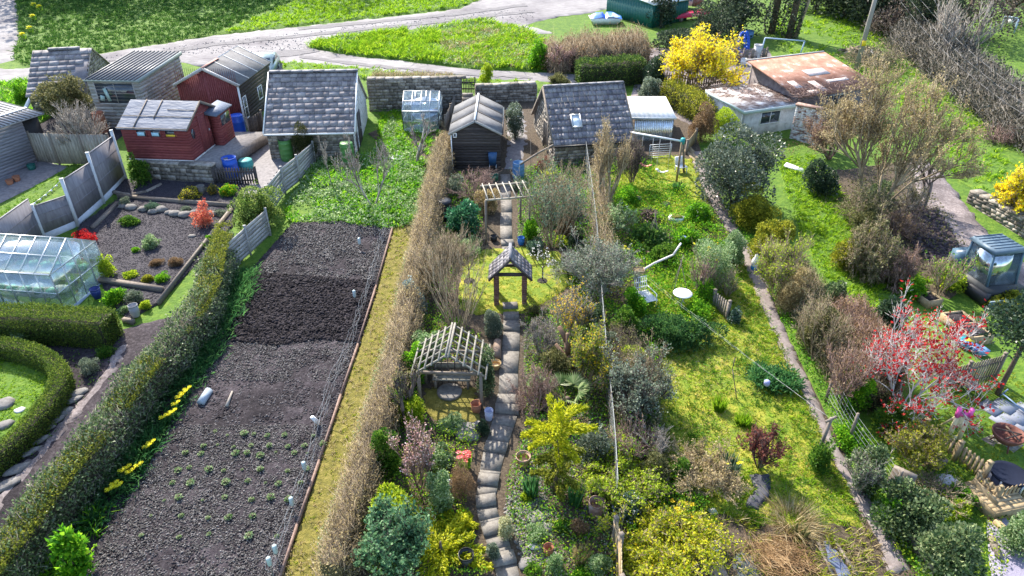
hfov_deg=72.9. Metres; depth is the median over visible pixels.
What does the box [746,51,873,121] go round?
outhouse
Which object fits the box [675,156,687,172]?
plastic chair
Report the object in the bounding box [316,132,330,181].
sapling
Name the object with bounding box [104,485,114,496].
daffodils
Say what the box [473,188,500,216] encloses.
shrub
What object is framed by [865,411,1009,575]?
ground cover
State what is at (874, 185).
shrub
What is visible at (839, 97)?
window
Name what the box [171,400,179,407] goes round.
daffodils
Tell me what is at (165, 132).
window
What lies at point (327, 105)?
stone shed
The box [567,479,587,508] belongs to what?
grass clump
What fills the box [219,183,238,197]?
shrub
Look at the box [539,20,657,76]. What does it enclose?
hedge
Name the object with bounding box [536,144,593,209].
bare shrub
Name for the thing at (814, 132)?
bare shrub
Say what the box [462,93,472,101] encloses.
stone steps
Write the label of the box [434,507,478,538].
juniper
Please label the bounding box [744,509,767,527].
grass clump
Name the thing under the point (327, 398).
garden netting
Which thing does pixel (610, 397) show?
wire fence
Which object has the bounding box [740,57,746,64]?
bucket
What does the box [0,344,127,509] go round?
edge path
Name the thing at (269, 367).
clods
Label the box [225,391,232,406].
stick
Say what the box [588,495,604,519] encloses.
basket pot
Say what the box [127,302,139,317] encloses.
chimney pot
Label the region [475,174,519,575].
paved path
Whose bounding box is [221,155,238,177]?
plastic drum
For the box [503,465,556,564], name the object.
ground cover
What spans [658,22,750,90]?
forsythia
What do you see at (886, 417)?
shrub
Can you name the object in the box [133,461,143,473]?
daffodils
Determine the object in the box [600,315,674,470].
shrub
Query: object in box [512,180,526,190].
shrub
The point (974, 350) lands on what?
toy box
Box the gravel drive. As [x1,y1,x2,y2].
[0,0,18,63]
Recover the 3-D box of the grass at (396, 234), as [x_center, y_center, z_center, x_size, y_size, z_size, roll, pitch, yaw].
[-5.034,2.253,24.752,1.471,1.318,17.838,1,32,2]
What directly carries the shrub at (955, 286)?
on the wild bank
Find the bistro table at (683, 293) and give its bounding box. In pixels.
[673,288,692,308]
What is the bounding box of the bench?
[432,362,470,388]
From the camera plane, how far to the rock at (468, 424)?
21.75 m
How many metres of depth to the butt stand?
36.74 m
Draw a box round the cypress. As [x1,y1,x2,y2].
[902,0,944,25]
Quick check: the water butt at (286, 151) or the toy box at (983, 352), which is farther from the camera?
the water butt at (286, 151)
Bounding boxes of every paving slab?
[976,399,1002,416]
[989,412,1015,424]
[990,397,1018,414]
[1002,411,1023,425]
[1014,423,1023,431]
[1016,401,1023,414]
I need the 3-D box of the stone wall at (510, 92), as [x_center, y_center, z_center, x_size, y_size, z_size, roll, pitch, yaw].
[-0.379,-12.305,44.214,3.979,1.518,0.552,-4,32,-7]
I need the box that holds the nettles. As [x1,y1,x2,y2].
[436,20,538,66]
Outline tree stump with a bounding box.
[555,325,578,375]
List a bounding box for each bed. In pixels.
[71,198,234,317]
[87,221,388,575]
[115,179,248,209]
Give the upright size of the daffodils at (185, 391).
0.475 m
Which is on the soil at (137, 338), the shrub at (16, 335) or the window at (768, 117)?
the shrub at (16, 335)
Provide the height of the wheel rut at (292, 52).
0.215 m
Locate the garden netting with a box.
[265,217,388,575]
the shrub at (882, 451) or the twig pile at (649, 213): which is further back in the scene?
the twig pile at (649, 213)
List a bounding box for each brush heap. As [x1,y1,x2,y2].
[834,32,913,71]
[978,119,1016,145]
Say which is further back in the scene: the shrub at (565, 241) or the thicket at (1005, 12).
the thicket at (1005, 12)
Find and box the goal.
[1000,16,1018,32]
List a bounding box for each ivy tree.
[763,0,788,34]
[781,0,807,39]
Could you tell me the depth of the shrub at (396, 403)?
21.66 m
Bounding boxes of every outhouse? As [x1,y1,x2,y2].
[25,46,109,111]
[705,83,798,137]
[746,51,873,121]
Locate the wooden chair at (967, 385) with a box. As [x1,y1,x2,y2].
[958,366,982,398]
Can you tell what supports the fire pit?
on the stone slab
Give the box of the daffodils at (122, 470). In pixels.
[117,466,127,476]
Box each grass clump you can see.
[520,474,539,499]
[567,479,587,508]
[570,540,593,565]
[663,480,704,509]
[664,506,681,518]
[672,179,685,192]
[695,505,720,522]
[711,393,729,412]
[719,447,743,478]
[734,409,751,426]
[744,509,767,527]
[749,482,840,554]
[790,520,810,542]
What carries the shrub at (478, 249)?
on the garden soil at (681, 129)
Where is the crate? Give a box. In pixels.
[490,173,497,180]
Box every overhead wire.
[901,2,1023,114]
[911,1,1023,103]
[924,4,1023,92]
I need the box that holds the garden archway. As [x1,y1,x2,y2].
[488,243,532,304]
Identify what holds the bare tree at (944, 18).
on the hill meadow
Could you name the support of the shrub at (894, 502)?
on the ground at (578, 24)
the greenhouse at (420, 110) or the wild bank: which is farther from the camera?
the greenhouse at (420, 110)
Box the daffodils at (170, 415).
[164,410,172,420]
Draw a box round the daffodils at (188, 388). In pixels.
[182,385,191,393]
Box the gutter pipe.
[520,144,553,164]
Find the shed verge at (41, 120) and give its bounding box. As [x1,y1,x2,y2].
[0,80,57,123]
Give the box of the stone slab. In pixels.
[982,435,1023,452]
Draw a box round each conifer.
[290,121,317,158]
[520,392,598,501]
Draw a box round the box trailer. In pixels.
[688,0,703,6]
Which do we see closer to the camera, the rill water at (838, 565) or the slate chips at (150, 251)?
the rill water at (838, 565)
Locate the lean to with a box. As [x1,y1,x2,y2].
[627,96,676,140]
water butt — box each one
[278,139,293,161]
[339,140,354,162]
[512,160,524,179]
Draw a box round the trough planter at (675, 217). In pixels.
[668,214,684,224]
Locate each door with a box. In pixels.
[198,113,212,150]
[358,112,361,141]
[543,121,546,151]
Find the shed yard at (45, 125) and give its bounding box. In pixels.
[40,110,121,142]
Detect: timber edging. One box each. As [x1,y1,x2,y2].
[90,201,119,227]
[96,276,163,291]
[117,194,231,206]
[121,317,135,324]
[156,206,233,305]
[816,542,834,575]
[834,538,858,575]
[971,478,998,504]
[986,535,1002,558]
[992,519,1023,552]
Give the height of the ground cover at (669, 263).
2.235 m
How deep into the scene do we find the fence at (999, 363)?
23.10 m
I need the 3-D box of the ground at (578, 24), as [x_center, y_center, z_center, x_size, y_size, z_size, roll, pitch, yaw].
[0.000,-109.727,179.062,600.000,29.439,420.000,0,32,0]
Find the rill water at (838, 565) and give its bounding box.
[824,540,850,575]
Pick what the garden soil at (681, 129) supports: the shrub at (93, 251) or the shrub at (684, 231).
the shrub at (684, 231)
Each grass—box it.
[0,76,51,119]
[7,0,293,64]
[225,0,473,30]
[280,59,530,83]
[282,224,411,575]
[287,226,412,574]
[375,111,408,158]
[621,503,896,575]
[628,508,892,575]
[641,257,743,318]
[693,456,862,524]
[736,262,841,496]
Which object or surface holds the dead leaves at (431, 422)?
on the garden soil at (681, 129)
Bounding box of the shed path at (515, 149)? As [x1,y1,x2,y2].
[505,108,527,169]
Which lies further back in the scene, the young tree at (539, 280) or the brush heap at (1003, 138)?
the brush heap at (1003, 138)
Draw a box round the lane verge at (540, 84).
[282,61,548,92]
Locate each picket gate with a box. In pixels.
[461,77,475,93]
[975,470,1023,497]
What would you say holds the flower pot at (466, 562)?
on the garden soil at (681, 129)
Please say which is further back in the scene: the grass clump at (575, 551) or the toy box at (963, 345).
the toy box at (963, 345)
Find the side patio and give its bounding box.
[0,161,65,202]
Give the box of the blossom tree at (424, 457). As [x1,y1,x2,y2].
[383,408,436,492]
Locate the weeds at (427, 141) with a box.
[373,107,444,173]
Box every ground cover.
[0,338,120,455]
[352,313,487,575]
[365,171,487,575]
[503,465,556,564]
[505,156,624,575]
[505,161,619,575]
[505,292,618,575]
[587,157,729,552]
[801,161,968,286]
[858,405,1014,575]
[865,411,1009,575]
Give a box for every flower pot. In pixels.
[5,178,13,184]
[11,175,19,181]
[26,163,35,169]
[89,286,100,298]
[458,547,473,570]
[471,399,480,413]
[484,407,492,420]
[490,234,496,241]
[517,236,524,244]
[544,542,553,556]
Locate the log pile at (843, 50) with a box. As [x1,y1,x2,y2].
[838,46,880,56]
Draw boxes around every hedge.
[0,220,244,575]
[0,301,124,348]
[0,335,75,475]
[307,128,455,575]
[371,68,454,76]
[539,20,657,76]
[574,53,646,86]
[583,149,622,261]
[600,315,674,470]
[658,75,717,122]
[765,248,898,414]
[826,291,913,398]
[878,12,1023,153]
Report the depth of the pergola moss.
22.61 m
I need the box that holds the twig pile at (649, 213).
[625,207,668,224]
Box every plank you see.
[684,144,702,164]
[684,146,702,167]
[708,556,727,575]
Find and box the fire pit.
[990,422,1023,453]
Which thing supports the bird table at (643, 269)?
on the garden soil at (681, 129)
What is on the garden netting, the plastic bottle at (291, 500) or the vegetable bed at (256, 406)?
the plastic bottle at (291, 500)
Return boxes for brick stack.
[727,48,742,63]
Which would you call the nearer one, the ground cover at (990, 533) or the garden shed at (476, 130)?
the ground cover at (990, 533)
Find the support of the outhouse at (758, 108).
on the ground at (578, 24)
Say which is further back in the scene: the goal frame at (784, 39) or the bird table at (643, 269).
the goal frame at (784, 39)
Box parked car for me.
[253,52,280,69]
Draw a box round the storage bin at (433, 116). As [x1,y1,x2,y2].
[430,109,437,124]
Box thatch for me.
[660,267,864,526]
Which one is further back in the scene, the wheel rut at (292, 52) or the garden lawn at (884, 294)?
the wheel rut at (292, 52)
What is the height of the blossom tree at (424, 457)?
2.777 m
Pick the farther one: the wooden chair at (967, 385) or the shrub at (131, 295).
the shrub at (131, 295)
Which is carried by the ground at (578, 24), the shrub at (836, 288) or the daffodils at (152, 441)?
the shrub at (836, 288)
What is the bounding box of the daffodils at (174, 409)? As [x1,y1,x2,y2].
[168,407,177,417]
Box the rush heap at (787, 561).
[727,521,829,575]
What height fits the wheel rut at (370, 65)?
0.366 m
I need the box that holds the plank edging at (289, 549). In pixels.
[279,227,392,575]
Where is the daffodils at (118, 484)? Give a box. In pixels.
[113,481,123,490]
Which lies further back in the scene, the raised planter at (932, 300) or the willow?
the willow
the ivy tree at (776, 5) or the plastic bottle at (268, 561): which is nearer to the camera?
the plastic bottle at (268, 561)
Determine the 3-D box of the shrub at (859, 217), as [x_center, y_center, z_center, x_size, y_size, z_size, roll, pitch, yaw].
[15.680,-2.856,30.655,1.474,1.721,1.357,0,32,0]
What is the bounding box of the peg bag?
[763,379,769,386]
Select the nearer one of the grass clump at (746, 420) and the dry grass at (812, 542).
the dry grass at (812, 542)
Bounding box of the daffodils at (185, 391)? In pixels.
[179,389,187,398]
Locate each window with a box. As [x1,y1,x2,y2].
[93,82,136,104]
[135,130,147,137]
[149,130,162,137]
[164,131,176,137]
[191,129,194,138]
[220,110,229,125]
[242,95,249,117]
[257,84,263,100]
[759,110,780,124]
[825,92,850,110]
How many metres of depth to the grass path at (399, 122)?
41.42 m
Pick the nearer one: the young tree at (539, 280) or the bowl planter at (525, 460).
the bowl planter at (525, 460)
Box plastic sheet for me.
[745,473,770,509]
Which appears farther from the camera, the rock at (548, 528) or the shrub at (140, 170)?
the shrub at (140, 170)
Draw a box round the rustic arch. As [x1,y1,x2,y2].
[480,180,532,243]
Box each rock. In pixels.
[0,396,15,410]
[0,419,14,429]
[13,407,25,412]
[124,204,137,209]
[137,206,147,211]
[147,209,157,213]
[155,205,168,211]
[168,210,180,216]
[178,211,190,217]
[454,422,472,430]
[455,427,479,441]
[517,557,537,569]
[526,509,546,523]
[528,542,542,549]
[539,522,552,531]
[935,474,957,487]
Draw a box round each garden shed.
[0,101,43,178]
[83,50,183,127]
[115,99,234,160]
[173,46,270,129]
[448,93,503,168]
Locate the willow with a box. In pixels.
[592,114,633,210]
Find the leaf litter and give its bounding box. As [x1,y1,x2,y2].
[355,176,482,575]
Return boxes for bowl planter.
[489,359,500,369]
[516,450,530,467]
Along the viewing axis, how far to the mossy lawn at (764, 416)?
22.24 m
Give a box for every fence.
[0,129,127,282]
[26,131,108,164]
[210,166,258,183]
[223,207,271,262]
[245,110,262,131]
[264,140,315,210]
[444,95,454,130]
[585,144,617,503]
[611,515,625,575]
[664,72,740,88]
[685,128,698,154]
[699,276,732,318]
[743,47,768,58]
[824,372,903,496]
[923,417,994,477]
[933,351,1008,391]
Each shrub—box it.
[7,330,37,341]
[8,77,27,102]
[30,71,92,116]
[45,522,94,575]
[47,99,110,146]
[71,228,96,246]
[78,357,99,377]
[88,244,101,256]
[95,253,116,277]
[95,344,116,359]
[98,286,126,307]
[116,305,128,314]
[117,215,140,226]
[118,196,130,205]
[122,269,138,279]
[122,289,144,303]
[126,151,152,188]
[131,247,140,252]
[138,299,151,309]
[140,274,154,282]
[141,233,160,250]
[144,200,159,210]
[148,258,164,266]
[154,270,169,282]
[168,257,183,267]
[177,185,201,201]
[180,205,191,210]
[189,198,213,227]
[205,183,216,194]
[213,208,225,216]
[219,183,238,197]
[227,178,284,231]
[351,491,435,575]
[358,480,418,524]
[369,426,400,482]
[385,385,405,424]
[396,394,427,428]
[399,275,428,313]
[401,340,427,383]
[408,221,486,295]
[410,330,444,369]
[412,228,496,335]
[424,469,454,514]
[430,441,455,471]
[432,409,466,435]
[443,166,504,208]
[444,198,480,235]
[445,173,463,199]
[449,458,475,501]
[450,234,481,256]
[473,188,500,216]
[475,418,491,438]
[476,343,495,397]
[478,62,493,82]
[484,309,503,337]
[485,542,499,561]
[497,512,514,540]
[502,357,565,422]
[504,101,523,139]
[510,147,609,248]
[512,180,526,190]
[519,307,562,358]
[520,491,530,502]
[522,214,538,240]
[523,305,539,320]
[523,560,542,575]
[526,236,543,253]
[526,374,547,403]
[526,522,550,545]
[527,38,547,70]
[534,155,550,172]
[534,202,560,225]
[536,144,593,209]
[540,345,572,377]
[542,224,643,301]
[544,277,599,337]
[544,552,563,575]
[547,43,576,72]
[548,71,570,84]
[551,517,571,535]
[553,234,568,247]
[554,213,576,239]
[557,188,579,214]
[562,429,678,521]
[567,229,584,248]
[567,565,591,575]
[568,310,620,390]
[568,518,589,539]
[573,421,618,474]
[579,302,606,333]
[584,553,612,575]
[588,495,743,575]
[590,324,616,357]
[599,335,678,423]
[599,411,657,458]
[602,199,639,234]
[612,126,649,182]
[612,485,647,524]
[613,184,637,205]
[614,304,640,338]
[618,328,683,399]
[621,344,648,362]
[623,286,648,320]
[627,221,674,257]
[629,424,672,454]
[637,76,662,95]
[638,407,658,431]
[639,306,729,354]
[641,53,665,89]
[641,449,672,479]
[645,242,679,268]
[659,433,756,508]
[665,456,692,486]
[672,226,699,247]
[681,298,710,320]
[683,202,712,226]
[686,237,720,288]
[688,100,719,142]
[692,277,718,302]
[693,234,738,287]
[694,114,787,216]
[706,265,744,297]
[712,106,739,141]
[721,229,746,268]
[727,182,782,232]
[727,305,742,324]
[735,419,794,468]
[742,358,807,397]
[746,217,796,268]
[753,224,815,301]
[772,264,809,315]
[790,285,859,359]
[795,305,843,356]
[801,154,840,197]
[803,111,864,159]
[804,437,835,475]
[818,279,849,304]
[822,330,888,407]
[829,237,862,271]
[831,418,878,455]
[834,163,901,225]
[835,200,908,289]
[836,364,877,414]
[849,202,882,236]
[856,441,889,497]
[865,475,954,549]
[868,179,895,202]
[869,495,903,525]
[872,293,909,329]
[872,398,914,437]
[876,241,922,294]
[882,199,936,246]
[882,417,956,473]
[897,274,929,301]
[898,178,931,211]
[902,459,988,520]
[902,508,935,539]
[903,202,959,269]
[913,520,988,575]
[925,250,976,295]
[933,257,967,293]
[942,497,972,522]
[948,480,978,505]
[983,287,1023,312]
[996,509,1023,562]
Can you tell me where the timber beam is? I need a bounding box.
[24,98,30,107]
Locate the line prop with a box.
[732,358,736,399]
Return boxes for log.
[493,338,500,359]
[883,465,917,493]
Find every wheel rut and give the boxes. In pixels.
[106,10,533,60]
[276,48,318,56]
[297,3,526,29]
[299,55,531,78]
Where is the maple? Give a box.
[851,275,1003,444]
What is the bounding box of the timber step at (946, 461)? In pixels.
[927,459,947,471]
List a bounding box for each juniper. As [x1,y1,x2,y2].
[398,510,493,575]
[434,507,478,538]
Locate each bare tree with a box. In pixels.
[331,124,394,204]
[387,357,421,426]
[409,114,436,161]
[793,0,810,38]
[810,42,993,206]
[897,155,964,206]
[929,0,1006,52]
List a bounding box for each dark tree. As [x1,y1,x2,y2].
[787,0,834,12]
[812,0,868,21]
[844,0,926,27]
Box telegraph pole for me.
[854,0,876,69]
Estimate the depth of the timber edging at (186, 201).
33.62 m
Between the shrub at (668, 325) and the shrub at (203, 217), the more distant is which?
the shrub at (203, 217)
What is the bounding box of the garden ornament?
[751,254,760,270]
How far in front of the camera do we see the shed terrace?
37.17 m
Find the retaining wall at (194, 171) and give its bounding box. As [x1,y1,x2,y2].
[137,159,217,182]
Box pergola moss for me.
[423,387,480,421]
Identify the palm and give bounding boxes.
[546,371,593,416]
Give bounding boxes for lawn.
[0,164,80,216]
[0,361,49,440]
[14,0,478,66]
[458,247,569,314]
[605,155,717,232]
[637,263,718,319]
[655,264,863,528]
[777,155,926,328]
[908,354,1023,469]
[993,32,1023,73]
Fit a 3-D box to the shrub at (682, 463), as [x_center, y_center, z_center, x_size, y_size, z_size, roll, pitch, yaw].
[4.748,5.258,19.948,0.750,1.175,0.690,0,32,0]
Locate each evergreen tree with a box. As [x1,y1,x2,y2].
[645,0,678,28]
[650,27,736,52]
[690,0,750,41]
[716,0,772,37]
[922,0,974,36]
[976,288,1023,395]
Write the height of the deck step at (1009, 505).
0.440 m
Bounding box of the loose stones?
[106,10,532,61]
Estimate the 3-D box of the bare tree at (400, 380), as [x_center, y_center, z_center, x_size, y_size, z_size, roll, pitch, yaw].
[-3.438,3.302,21.366,0.836,2.654,1.412,20,37,29]
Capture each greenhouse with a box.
[0,233,101,309]
[402,91,442,131]
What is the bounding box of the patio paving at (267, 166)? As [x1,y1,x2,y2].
[220,131,287,193]
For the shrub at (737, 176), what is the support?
on the ground at (578, 24)
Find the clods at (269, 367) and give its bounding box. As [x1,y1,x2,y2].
[197,339,360,381]
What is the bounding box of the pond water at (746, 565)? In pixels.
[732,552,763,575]
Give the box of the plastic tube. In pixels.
[197,388,212,404]
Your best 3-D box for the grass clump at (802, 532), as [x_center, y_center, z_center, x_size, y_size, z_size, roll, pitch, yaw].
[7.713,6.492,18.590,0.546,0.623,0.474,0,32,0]
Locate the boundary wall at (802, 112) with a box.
[789,102,826,144]
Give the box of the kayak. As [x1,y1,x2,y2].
[677,9,705,21]
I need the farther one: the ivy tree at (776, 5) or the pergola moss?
the ivy tree at (776, 5)
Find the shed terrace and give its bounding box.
[196,132,267,173]
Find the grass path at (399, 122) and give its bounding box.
[378,113,406,147]
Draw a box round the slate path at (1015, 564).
[987,518,1023,575]
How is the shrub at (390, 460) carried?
on the ground at (578, 24)
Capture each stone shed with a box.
[262,69,367,159]
[531,81,635,165]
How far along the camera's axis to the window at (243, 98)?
40.65 m
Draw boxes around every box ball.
[568,272,577,281]
[570,278,578,285]
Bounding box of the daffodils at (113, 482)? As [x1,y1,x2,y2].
[109,479,118,490]
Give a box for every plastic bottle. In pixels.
[266,556,271,567]
[272,544,277,557]
[288,496,293,510]
[301,461,306,473]
[310,403,333,424]
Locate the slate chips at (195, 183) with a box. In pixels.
[116,179,247,206]
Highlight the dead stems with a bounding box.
[439,17,529,67]
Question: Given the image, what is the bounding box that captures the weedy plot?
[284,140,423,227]
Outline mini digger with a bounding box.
[948,233,1023,309]
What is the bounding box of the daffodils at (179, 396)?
[174,393,183,402]
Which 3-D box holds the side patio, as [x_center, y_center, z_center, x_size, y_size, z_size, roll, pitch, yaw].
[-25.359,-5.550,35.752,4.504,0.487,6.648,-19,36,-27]
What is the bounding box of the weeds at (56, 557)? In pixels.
[30,500,117,575]
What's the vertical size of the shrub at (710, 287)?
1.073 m
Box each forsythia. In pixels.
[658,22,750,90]
[987,161,1023,213]
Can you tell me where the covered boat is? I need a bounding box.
[589,12,621,24]
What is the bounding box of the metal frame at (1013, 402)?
[999,389,1023,411]
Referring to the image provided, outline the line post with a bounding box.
[819,415,837,444]
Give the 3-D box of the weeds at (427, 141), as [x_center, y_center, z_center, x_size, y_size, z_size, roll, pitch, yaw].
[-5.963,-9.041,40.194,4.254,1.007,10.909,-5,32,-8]
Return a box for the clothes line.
[646,275,836,422]
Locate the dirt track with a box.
[911,160,1023,285]
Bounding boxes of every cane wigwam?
[645,213,659,248]
[670,255,686,301]
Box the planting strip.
[40,270,250,575]
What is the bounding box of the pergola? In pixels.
[410,322,490,409]
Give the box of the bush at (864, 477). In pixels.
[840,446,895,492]
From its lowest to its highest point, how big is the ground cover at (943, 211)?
1.113 m
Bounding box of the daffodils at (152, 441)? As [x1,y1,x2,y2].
[146,438,156,448]
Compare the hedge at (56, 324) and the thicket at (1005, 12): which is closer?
the hedge at (56, 324)
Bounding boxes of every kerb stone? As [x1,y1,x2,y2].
[0,476,20,492]
[2,461,31,476]
[21,445,43,457]
[33,434,49,445]
[52,414,66,423]
[60,406,73,414]
[67,395,83,404]
[69,387,88,397]
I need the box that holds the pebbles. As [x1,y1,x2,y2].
[505,163,621,575]
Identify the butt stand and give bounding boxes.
[340,158,357,165]
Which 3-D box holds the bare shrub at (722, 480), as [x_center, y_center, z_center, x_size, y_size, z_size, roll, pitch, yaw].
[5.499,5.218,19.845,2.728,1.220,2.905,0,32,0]
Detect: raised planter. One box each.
[915,291,943,308]
[938,310,978,330]
[958,323,993,344]
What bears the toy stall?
on the ground at (578, 24)
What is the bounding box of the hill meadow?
[770,2,1023,203]
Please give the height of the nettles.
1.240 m
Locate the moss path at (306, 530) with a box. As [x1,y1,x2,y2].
[285,225,412,575]
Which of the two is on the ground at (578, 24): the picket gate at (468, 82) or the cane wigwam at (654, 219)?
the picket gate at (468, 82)
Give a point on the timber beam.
(27, 103)
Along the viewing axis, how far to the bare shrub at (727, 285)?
27.11 m
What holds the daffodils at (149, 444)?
on the planting strip
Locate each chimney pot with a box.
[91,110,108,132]
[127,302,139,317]
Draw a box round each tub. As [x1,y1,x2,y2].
[238,157,253,170]
[488,152,496,170]
[744,29,753,37]
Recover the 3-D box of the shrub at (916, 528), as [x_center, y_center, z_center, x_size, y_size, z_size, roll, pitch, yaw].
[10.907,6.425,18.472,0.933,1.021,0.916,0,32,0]
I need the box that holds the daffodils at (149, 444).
[142,442,151,453]
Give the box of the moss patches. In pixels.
[659,267,853,521]
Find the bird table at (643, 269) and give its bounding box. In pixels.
[633,243,681,288]
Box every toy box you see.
[959,340,972,348]
[969,343,984,354]
[978,346,990,355]
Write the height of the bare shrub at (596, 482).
1.277 m
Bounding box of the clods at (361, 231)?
[253,220,390,286]
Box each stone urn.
[196,184,204,193]
[754,43,762,57]
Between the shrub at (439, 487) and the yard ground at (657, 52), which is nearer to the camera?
the shrub at (439, 487)
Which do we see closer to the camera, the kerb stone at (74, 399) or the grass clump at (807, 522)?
the grass clump at (807, 522)
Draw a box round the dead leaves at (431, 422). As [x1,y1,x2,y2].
[361,175,482,575]
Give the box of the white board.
[784,163,803,170]
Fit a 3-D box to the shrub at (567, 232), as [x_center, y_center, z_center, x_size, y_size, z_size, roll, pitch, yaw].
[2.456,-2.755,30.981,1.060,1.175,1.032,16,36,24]
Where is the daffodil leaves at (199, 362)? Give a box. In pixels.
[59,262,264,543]
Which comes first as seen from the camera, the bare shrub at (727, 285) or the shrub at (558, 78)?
the bare shrub at (727, 285)
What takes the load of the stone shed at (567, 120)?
on the ground at (578, 24)
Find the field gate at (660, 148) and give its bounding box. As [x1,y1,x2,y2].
[648,143,671,158]
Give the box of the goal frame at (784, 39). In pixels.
[761,37,804,52]
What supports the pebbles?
on the garden soil at (681, 129)
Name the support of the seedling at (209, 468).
on the vegetable bed at (256, 406)
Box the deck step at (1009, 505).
[964,477,1023,520]
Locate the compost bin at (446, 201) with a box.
[437,197,451,221]
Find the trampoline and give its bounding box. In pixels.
[987,460,1023,493]
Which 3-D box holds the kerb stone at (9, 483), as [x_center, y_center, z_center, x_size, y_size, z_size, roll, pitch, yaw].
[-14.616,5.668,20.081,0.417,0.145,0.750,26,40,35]
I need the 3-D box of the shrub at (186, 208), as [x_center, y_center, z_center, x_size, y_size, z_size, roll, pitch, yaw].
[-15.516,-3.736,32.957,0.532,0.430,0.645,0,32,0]
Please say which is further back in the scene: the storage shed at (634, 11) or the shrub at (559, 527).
the storage shed at (634, 11)
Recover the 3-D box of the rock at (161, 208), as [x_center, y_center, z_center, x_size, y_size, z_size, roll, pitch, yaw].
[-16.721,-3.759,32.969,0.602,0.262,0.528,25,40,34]
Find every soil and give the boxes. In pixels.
[0,316,173,532]
[229,271,377,346]
[353,101,918,575]
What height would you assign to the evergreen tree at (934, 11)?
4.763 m
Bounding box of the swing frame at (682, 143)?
[627,131,685,181]
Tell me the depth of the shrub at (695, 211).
31.73 m
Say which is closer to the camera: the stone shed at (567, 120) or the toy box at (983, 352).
the toy box at (983, 352)
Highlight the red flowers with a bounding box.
[456,449,471,468]
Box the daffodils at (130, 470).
[125,467,135,479]
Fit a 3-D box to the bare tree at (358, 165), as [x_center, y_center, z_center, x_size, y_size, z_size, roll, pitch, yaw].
[-6.948,-5.634,32.308,3.045,4.318,1.373,-2,32,-4]
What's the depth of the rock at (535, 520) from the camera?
19.08 m
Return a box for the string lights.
[33,181,59,203]
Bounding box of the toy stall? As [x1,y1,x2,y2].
[939,407,974,439]
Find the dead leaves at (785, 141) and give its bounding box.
[755,134,806,164]
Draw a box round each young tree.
[464,250,477,283]
[528,242,555,283]
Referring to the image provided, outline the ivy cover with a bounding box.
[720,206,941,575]
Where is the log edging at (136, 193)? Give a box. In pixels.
[112,183,161,194]
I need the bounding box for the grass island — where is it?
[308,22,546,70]
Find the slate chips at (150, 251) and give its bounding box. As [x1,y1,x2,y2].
[75,199,230,310]
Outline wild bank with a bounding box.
[831,161,960,298]
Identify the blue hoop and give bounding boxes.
[737,31,748,52]
[743,31,749,48]
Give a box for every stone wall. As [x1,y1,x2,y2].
[366,75,465,111]
[475,81,536,102]
[966,189,1023,237]
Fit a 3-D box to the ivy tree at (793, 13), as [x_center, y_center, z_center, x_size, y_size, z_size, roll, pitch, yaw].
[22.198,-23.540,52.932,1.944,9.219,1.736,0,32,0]
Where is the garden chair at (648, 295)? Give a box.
[634,275,657,307]
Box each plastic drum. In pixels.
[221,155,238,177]
[230,113,245,131]
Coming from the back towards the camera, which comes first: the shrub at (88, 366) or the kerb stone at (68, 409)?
the shrub at (88, 366)
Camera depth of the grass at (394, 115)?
41.28 m
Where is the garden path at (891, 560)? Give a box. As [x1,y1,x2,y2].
[692,151,909,573]
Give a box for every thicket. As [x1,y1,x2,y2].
[859,0,917,41]
[928,0,1021,45]
[969,0,1023,26]
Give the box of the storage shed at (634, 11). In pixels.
[606,0,688,27]
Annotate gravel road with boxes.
[0,0,606,82]
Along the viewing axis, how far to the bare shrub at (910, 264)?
27.34 m
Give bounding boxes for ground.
[0,0,1023,575]
[631,48,771,132]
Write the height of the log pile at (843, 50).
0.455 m
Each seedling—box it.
[174,466,181,472]
[174,493,183,499]
[185,478,194,485]
[204,465,212,471]
[221,477,230,484]
[224,513,232,519]
[231,449,239,455]
[240,430,248,434]
[244,531,253,539]
[249,512,255,518]
[256,451,264,457]
[266,493,275,499]
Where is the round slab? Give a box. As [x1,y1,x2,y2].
[437,383,461,400]
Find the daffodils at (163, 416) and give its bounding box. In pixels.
[158,413,168,423]

